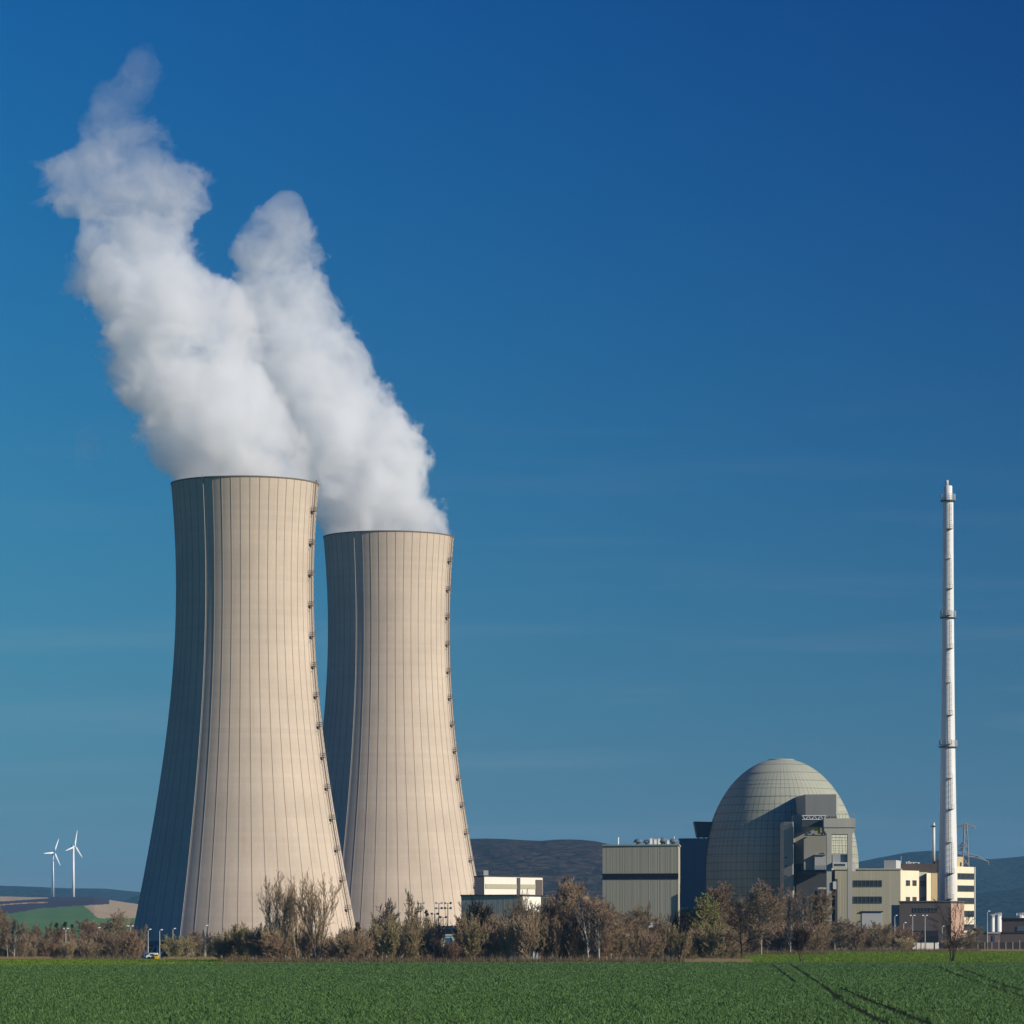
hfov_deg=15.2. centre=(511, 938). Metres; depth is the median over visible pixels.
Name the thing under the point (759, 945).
shrub
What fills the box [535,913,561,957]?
shrub
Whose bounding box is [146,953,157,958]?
parked van
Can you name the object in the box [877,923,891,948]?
bare tree
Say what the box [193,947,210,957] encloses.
shrub
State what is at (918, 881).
cream office block
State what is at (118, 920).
bare tree
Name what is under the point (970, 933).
shrub
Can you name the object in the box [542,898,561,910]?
window
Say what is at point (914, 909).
window
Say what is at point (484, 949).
shrub
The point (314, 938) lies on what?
shrub
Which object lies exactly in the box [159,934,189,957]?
shrub
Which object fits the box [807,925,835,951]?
shrub
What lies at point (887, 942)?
shrub
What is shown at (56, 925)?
evergreen tree
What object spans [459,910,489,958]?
shrub
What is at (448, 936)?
white kiosk
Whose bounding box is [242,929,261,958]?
shrub
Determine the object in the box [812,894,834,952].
bare tree
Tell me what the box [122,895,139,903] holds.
wooded hill
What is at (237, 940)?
shrub
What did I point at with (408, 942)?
shrub
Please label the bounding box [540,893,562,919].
bare tree
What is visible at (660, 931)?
bare tree
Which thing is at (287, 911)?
bare tree
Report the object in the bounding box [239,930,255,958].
shrub
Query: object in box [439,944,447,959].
shrub
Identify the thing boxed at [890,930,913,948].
shrub
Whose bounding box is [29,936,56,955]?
shrub
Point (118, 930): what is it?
bare tree
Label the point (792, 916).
birch tree
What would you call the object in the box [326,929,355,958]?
shrub
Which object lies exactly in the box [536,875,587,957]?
bare tree
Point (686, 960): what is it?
dry grass
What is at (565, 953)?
shrub
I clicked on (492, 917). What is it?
bare tree
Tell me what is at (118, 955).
shrub
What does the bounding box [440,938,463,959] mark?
shrub
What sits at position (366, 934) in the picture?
shrub
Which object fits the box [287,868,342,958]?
bare tree
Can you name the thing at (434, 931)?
shrub
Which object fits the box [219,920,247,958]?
shrub
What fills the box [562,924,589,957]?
shrub
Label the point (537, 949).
shrub
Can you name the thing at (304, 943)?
shrub
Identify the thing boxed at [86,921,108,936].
bare tree
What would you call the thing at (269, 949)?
shrub
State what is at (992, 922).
storage tank
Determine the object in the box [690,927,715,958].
shrub
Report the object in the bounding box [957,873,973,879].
window
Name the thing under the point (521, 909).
bare tree
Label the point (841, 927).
shrub
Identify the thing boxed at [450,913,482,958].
shrub
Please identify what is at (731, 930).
shrub
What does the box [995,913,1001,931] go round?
storage tank
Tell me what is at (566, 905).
bare tree
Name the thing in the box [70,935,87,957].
shrub
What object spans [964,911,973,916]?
window
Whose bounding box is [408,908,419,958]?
bare tree
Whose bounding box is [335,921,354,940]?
shrub
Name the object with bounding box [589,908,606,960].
birch tree
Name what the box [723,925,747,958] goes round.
shrub
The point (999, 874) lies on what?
hill
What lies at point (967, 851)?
lattice pylon
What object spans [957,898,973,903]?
window
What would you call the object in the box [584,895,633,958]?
bare tree
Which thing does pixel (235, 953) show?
shrub
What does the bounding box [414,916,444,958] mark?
shrub
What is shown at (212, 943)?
shrub
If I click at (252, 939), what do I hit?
shrub
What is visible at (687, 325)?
sky
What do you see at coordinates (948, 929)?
bare tree
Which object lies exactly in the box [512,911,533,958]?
shrub
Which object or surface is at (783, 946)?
shrub
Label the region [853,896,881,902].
window
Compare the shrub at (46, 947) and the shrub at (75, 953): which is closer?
the shrub at (75, 953)
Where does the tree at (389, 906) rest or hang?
on the ground at (566, 962)
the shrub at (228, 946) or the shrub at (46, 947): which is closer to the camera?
the shrub at (228, 946)
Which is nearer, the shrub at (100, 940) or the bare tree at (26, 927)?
the shrub at (100, 940)
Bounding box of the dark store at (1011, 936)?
[978,932,1023,949]
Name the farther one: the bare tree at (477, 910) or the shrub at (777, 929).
the shrub at (777, 929)
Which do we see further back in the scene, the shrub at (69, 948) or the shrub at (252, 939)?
the shrub at (69, 948)
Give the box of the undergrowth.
[4,942,980,961]
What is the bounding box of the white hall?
[474,870,543,894]
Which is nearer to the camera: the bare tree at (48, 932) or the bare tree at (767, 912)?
the bare tree at (767, 912)
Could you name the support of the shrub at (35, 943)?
on the ground at (566, 962)
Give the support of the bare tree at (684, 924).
on the ground at (566, 962)
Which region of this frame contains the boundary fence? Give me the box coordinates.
[978,942,1023,950]
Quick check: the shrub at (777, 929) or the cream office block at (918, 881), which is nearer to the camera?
the shrub at (777, 929)
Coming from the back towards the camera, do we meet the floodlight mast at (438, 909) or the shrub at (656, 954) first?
the floodlight mast at (438, 909)
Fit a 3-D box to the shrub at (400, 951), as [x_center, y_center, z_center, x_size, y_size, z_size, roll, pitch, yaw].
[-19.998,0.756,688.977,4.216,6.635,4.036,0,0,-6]
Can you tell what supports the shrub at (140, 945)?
on the ground at (566, 962)
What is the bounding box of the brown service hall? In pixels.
[891,901,964,949]
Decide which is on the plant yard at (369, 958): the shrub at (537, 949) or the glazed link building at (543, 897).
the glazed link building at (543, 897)
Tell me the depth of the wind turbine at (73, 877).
5878.63 m
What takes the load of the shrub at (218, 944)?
on the ground at (566, 962)
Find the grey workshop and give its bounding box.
[460,894,540,958]
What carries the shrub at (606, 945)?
on the ground at (566, 962)
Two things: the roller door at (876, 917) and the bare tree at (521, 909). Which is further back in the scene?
the roller door at (876, 917)
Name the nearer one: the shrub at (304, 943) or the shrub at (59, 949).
the shrub at (304, 943)
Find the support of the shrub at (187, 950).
on the ground at (566, 962)
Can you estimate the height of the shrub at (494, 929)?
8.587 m
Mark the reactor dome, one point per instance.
(756, 807)
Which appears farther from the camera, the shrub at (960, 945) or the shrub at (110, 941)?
the shrub at (960, 945)
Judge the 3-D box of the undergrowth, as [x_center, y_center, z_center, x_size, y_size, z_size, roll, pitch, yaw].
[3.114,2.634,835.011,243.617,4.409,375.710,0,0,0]
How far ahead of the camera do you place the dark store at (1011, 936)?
1120.42 m
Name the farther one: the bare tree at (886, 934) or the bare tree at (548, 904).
the bare tree at (886, 934)
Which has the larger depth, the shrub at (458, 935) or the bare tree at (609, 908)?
the bare tree at (609, 908)
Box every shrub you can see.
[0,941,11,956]
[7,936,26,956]
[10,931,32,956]
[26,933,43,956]
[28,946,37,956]
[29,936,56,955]
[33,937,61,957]
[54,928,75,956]
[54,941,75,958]
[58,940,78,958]
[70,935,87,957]
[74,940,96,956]
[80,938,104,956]
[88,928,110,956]
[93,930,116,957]
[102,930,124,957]
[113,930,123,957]
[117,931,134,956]
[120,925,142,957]
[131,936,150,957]
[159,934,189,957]
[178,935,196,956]
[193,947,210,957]
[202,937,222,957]
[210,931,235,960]
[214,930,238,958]
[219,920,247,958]
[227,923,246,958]
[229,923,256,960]
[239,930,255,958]
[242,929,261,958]
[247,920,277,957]
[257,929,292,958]
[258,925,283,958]
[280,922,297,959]
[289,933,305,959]
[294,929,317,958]
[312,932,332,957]
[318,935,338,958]
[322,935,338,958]
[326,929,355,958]
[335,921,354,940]
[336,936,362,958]
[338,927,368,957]
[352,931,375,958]
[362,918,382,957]
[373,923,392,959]
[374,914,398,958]
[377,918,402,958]
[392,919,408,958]
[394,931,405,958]
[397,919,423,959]
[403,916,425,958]
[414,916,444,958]
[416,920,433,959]
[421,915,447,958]
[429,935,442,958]
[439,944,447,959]
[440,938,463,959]
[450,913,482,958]
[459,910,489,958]
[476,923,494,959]
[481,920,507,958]
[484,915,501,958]
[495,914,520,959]
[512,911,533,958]
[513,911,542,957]
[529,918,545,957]
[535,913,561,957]
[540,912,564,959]
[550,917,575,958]
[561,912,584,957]
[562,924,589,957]
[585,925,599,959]
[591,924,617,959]
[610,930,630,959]
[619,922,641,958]
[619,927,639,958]
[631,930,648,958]
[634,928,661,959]
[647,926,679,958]
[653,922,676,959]
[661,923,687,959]
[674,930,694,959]
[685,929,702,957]
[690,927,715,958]
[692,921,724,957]
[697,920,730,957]
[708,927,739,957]
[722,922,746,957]
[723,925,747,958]
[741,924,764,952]
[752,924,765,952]
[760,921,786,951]
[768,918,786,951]
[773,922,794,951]
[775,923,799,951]
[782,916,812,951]
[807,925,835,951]
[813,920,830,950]
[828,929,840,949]
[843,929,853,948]
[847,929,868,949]
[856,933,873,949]
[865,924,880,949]
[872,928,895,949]
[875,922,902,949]
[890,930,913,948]
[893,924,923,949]
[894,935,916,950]
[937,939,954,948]
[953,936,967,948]
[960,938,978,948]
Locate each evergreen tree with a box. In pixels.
[49,922,61,957]
[70,924,76,957]
[353,921,365,957]
[421,910,432,958]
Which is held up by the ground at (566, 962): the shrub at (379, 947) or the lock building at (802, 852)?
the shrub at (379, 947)
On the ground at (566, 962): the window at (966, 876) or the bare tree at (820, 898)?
the bare tree at (820, 898)
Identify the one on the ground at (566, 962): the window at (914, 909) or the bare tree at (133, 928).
the bare tree at (133, 928)
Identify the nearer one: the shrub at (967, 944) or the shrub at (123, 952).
the shrub at (123, 952)
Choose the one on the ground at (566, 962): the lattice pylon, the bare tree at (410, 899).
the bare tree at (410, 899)
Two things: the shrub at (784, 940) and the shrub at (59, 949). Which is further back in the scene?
the shrub at (784, 940)
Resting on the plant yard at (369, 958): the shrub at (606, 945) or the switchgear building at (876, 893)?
the switchgear building at (876, 893)
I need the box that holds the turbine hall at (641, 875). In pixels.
[602,836,680,958]
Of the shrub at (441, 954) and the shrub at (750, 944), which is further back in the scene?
the shrub at (750, 944)
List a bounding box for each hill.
[0,886,139,901]
[0,896,137,941]
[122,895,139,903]
[470,838,609,899]
[859,851,1023,896]
[937,888,1023,940]
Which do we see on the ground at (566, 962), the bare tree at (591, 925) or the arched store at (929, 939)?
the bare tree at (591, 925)
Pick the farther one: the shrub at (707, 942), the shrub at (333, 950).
the shrub at (333, 950)
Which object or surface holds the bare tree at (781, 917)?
on the ground at (566, 962)
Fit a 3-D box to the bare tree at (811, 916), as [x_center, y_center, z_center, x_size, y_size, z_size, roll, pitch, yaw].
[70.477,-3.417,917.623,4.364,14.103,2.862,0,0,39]
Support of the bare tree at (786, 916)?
on the ground at (566, 962)
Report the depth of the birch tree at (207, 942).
889.16 m
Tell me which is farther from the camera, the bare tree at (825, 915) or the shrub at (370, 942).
the bare tree at (825, 915)
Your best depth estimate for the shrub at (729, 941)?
714.90 m
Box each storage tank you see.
[990,914,994,931]
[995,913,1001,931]
[1016,913,1023,917]
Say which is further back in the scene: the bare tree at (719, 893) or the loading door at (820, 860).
the loading door at (820, 860)
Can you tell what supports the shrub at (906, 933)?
on the ground at (566, 962)
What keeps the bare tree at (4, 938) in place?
on the ground at (566, 962)
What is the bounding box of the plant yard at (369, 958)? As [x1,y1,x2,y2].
[2,950,789,958]
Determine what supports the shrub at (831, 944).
on the ground at (566, 962)
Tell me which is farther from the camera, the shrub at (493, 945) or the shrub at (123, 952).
the shrub at (123, 952)
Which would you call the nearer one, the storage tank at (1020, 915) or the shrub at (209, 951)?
the shrub at (209, 951)
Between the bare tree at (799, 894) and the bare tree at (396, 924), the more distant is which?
the bare tree at (799, 894)
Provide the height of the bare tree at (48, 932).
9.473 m
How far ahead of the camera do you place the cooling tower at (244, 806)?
1159.35 m
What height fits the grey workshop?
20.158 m
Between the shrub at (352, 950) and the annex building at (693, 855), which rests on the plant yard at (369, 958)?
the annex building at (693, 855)
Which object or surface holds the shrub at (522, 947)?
on the ground at (566, 962)
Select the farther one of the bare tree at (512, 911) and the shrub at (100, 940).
the shrub at (100, 940)
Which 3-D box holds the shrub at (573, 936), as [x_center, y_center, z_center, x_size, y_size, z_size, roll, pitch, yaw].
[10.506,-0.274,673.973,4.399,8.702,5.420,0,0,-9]
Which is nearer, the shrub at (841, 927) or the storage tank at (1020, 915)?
the shrub at (841, 927)
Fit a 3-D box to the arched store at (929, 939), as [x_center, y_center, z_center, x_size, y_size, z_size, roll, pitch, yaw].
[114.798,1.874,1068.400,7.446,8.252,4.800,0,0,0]
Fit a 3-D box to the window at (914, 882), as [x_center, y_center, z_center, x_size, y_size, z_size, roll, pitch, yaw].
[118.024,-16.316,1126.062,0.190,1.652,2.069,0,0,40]
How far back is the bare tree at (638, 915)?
699.78 m
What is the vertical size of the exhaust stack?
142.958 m
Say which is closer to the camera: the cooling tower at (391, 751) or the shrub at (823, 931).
the shrub at (823, 931)
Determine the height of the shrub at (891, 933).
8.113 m
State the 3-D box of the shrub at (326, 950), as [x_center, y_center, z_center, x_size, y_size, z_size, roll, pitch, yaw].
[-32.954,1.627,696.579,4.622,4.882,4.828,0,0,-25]
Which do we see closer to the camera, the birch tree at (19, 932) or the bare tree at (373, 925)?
the bare tree at (373, 925)
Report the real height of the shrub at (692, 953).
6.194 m
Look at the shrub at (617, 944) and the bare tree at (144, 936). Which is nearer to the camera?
the shrub at (617, 944)
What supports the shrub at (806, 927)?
on the ground at (566, 962)
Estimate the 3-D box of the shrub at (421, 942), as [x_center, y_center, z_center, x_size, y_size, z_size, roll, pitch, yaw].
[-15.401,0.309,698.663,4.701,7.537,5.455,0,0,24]
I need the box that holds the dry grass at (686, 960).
[0,948,1023,961]
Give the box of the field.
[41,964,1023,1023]
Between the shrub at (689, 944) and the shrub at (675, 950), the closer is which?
the shrub at (675, 950)
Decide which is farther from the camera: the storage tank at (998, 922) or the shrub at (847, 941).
the storage tank at (998, 922)
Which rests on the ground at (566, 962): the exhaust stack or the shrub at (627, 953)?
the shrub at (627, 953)
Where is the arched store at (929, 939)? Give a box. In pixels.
[911,931,938,949]
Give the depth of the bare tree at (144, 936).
916.01 m
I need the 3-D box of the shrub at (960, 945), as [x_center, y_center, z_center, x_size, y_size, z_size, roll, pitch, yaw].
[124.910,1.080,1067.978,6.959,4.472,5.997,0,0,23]
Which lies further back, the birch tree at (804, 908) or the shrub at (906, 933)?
the shrub at (906, 933)
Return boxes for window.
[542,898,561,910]
[853,880,881,886]
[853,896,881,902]
[912,880,916,885]
[913,908,936,911]
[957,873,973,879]
[957,885,973,891]
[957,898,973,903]
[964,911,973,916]
[964,924,973,929]
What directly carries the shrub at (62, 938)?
on the ground at (566, 962)
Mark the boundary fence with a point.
(1001, 944)
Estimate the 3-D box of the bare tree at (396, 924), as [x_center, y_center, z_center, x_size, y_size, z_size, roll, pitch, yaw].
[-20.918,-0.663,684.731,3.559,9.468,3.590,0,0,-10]
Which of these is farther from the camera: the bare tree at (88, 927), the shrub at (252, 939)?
the bare tree at (88, 927)
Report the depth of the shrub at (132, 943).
887.35 m
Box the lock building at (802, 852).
[780,794,837,949]
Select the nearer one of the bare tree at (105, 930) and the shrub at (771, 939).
the shrub at (771, 939)
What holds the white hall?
on the plant yard at (369, 958)
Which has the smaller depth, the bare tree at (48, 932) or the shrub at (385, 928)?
the shrub at (385, 928)
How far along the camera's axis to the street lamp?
1049.91 m
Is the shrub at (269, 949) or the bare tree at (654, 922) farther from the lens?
the bare tree at (654, 922)
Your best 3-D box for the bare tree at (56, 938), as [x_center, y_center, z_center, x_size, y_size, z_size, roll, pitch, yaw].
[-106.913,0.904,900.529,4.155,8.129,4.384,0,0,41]
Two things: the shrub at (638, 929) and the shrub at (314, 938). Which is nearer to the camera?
the shrub at (638, 929)
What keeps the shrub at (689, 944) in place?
on the ground at (566, 962)
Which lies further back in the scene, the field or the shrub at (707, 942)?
the shrub at (707, 942)
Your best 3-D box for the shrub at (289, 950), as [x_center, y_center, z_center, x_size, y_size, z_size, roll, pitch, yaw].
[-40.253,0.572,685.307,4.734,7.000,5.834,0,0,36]
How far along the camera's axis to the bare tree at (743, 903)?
913.29 m
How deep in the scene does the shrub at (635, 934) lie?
696.28 m
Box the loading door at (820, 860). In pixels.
[815,855,825,869]
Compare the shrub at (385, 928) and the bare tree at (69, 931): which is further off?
the bare tree at (69, 931)
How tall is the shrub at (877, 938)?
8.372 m
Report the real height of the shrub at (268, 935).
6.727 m
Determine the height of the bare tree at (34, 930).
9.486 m
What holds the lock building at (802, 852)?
on the plant yard at (369, 958)
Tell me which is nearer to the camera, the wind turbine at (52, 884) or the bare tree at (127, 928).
the bare tree at (127, 928)
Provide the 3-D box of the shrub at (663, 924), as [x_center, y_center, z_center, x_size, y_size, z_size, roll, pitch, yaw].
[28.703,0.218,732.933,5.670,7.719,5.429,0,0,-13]
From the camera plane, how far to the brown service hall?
1078.21 m
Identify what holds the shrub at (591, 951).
on the ground at (566, 962)
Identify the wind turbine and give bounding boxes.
[44,839,59,896]
[66,834,80,896]
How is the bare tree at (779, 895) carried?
on the ground at (566, 962)
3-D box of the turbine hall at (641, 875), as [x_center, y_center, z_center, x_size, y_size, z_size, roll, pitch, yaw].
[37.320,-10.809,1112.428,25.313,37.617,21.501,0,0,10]
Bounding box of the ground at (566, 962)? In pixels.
[7,950,1023,964]
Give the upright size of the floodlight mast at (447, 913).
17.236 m
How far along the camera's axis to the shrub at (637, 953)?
686.20 m
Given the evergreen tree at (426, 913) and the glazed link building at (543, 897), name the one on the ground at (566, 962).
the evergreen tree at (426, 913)
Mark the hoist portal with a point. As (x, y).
(837, 826)
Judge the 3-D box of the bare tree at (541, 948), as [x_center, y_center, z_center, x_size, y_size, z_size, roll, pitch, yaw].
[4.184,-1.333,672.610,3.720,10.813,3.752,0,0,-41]
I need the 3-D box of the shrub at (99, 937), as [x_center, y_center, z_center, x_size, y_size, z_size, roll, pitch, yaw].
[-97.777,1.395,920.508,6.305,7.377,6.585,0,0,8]
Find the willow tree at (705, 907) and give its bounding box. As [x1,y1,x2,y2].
[685,892,723,956]
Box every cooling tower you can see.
[127,474,355,958]
[323,529,475,957]
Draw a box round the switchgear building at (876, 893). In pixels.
[834,860,901,949]
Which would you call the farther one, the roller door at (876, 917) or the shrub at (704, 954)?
the roller door at (876, 917)
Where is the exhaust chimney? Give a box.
[931,823,936,863]
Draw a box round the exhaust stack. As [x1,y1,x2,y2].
[938,480,956,900]
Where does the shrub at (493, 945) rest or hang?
on the ground at (566, 962)
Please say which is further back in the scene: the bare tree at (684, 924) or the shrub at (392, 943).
the bare tree at (684, 924)
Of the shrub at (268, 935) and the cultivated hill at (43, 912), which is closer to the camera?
the shrub at (268, 935)
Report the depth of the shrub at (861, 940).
1023.01 m
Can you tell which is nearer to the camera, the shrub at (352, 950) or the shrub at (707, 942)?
the shrub at (352, 950)
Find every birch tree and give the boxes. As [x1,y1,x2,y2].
[7,919,24,956]
[201,930,211,956]
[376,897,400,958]
[572,894,596,957]
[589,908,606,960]
[783,896,800,949]
[795,893,812,952]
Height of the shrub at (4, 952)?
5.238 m
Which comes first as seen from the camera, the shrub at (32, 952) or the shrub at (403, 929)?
the shrub at (403, 929)
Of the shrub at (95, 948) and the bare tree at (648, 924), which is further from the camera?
the shrub at (95, 948)
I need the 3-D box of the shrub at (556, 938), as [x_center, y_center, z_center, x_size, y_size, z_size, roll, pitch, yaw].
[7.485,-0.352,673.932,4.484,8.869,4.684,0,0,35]
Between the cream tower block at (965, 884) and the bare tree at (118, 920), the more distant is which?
the cream tower block at (965, 884)
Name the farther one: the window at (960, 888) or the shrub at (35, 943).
the window at (960, 888)
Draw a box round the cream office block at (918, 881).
[901,860,939,900]
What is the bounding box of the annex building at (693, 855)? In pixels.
[679,821,712,958]
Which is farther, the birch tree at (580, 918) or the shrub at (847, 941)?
the shrub at (847, 941)
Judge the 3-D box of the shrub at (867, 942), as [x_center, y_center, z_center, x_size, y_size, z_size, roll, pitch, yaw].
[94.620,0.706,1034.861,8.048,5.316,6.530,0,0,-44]
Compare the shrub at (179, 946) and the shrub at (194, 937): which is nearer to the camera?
the shrub at (179, 946)
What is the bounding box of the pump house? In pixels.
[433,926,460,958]
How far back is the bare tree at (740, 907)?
689.77 m
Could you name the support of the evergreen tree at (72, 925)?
on the ground at (566, 962)
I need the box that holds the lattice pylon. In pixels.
[957,817,988,866]
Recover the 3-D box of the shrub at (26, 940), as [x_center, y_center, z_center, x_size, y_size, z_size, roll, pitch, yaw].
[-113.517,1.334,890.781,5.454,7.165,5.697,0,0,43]
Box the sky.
[0,0,1023,891]
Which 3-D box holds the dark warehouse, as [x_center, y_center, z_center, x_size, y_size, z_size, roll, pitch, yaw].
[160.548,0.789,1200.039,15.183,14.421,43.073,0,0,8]
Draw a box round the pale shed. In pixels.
[988,932,1000,949]
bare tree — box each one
[0,906,17,956]
[22,922,30,955]
[27,923,41,939]
[41,920,54,952]
[47,925,66,955]
[56,924,76,941]
[74,919,98,941]
[77,932,95,942]
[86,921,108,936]
[95,909,127,956]
[114,923,123,938]
[120,918,131,933]
[130,923,138,949]
[139,923,148,958]
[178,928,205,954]
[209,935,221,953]
[256,870,307,959]
[276,874,320,958]
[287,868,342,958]
[369,912,384,957]
[386,909,404,958]
[403,888,422,958]
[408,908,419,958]
[454,894,496,957]
[477,901,496,957]
[499,898,519,950]
[508,887,541,958]
[528,901,547,959]
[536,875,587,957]
[537,894,568,943]
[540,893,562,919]
[559,875,598,958]
[572,893,606,956]
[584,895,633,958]
[596,895,625,925]
[606,905,620,934]
[617,903,646,958]
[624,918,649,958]
[640,900,653,931]
[648,916,667,959]
[652,912,668,958]
[664,906,692,958]
[700,881,744,956]
[718,895,768,957]
[733,896,756,937]
[736,878,787,953]
[755,899,785,949]
[760,881,787,950]
[780,891,803,925]
[785,886,803,923]
[789,925,810,961]
[801,889,834,942]
[803,895,814,923]
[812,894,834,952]
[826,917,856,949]
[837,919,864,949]
[854,926,871,949]
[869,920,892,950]
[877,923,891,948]
[926,899,975,960]
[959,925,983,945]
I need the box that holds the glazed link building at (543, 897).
[541,895,590,958]
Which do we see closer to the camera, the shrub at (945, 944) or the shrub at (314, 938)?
the shrub at (314, 938)
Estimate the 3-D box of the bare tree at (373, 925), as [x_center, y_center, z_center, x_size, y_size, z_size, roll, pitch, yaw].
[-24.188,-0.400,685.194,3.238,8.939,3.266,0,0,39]
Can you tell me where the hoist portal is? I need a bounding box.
[821,814,855,949]
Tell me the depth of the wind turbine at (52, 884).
5898.63 m
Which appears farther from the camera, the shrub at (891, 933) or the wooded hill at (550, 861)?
the wooded hill at (550, 861)
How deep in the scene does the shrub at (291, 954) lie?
688.79 m
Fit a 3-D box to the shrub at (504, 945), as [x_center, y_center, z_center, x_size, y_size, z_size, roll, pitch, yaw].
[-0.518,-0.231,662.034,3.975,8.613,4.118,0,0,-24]
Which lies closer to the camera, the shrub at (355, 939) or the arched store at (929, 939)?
the shrub at (355, 939)
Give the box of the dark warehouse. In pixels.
[1001,918,1023,931]
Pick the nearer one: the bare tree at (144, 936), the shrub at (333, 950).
the shrub at (333, 950)
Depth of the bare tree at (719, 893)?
897.24 m
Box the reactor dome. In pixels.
[706,758,858,956]
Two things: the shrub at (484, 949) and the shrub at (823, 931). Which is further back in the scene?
the shrub at (823, 931)
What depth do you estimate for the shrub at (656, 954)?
693.88 m
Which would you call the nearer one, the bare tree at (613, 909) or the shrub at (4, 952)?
the bare tree at (613, 909)
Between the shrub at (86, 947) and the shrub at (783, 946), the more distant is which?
the shrub at (783, 946)
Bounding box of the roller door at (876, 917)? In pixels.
[862,912,881,932]
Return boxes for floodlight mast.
[435,902,442,921]
[444,902,451,933]
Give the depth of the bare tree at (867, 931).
1036.73 m
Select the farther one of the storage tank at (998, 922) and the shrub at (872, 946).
the storage tank at (998, 922)
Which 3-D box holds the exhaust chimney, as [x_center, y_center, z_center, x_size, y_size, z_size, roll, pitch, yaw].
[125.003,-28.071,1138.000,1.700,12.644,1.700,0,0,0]
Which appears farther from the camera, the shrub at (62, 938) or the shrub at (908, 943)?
the shrub at (908, 943)
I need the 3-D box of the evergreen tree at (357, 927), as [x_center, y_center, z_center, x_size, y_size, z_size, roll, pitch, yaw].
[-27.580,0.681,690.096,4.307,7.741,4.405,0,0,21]
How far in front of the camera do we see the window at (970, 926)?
1137.77 m
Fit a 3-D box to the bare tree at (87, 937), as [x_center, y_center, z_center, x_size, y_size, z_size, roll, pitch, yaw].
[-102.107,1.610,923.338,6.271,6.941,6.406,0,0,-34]
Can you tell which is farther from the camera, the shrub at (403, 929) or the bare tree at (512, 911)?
the shrub at (403, 929)
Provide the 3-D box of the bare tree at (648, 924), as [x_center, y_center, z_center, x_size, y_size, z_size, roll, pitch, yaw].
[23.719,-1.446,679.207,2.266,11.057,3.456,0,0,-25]
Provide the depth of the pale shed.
1112.43 m
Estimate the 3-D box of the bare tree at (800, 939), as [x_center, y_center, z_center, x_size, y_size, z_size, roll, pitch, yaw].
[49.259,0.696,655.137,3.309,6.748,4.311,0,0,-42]
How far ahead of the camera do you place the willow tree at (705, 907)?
719.95 m
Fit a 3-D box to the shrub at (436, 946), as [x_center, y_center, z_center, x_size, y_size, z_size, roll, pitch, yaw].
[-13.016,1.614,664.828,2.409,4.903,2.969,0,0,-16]
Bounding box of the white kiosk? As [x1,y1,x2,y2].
[441,934,455,957]
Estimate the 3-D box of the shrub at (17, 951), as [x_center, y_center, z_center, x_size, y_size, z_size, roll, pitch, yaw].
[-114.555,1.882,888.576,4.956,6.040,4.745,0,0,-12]
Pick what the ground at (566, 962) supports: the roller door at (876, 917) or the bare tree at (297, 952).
the bare tree at (297, 952)
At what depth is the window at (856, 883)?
1120.95 m
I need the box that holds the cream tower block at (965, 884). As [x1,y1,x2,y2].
[956,857,974,949]
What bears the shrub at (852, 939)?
on the ground at (566, 962)
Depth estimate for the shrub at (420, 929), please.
701.83 m
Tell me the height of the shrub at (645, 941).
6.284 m
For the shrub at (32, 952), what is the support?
on the ground at (566, 962)

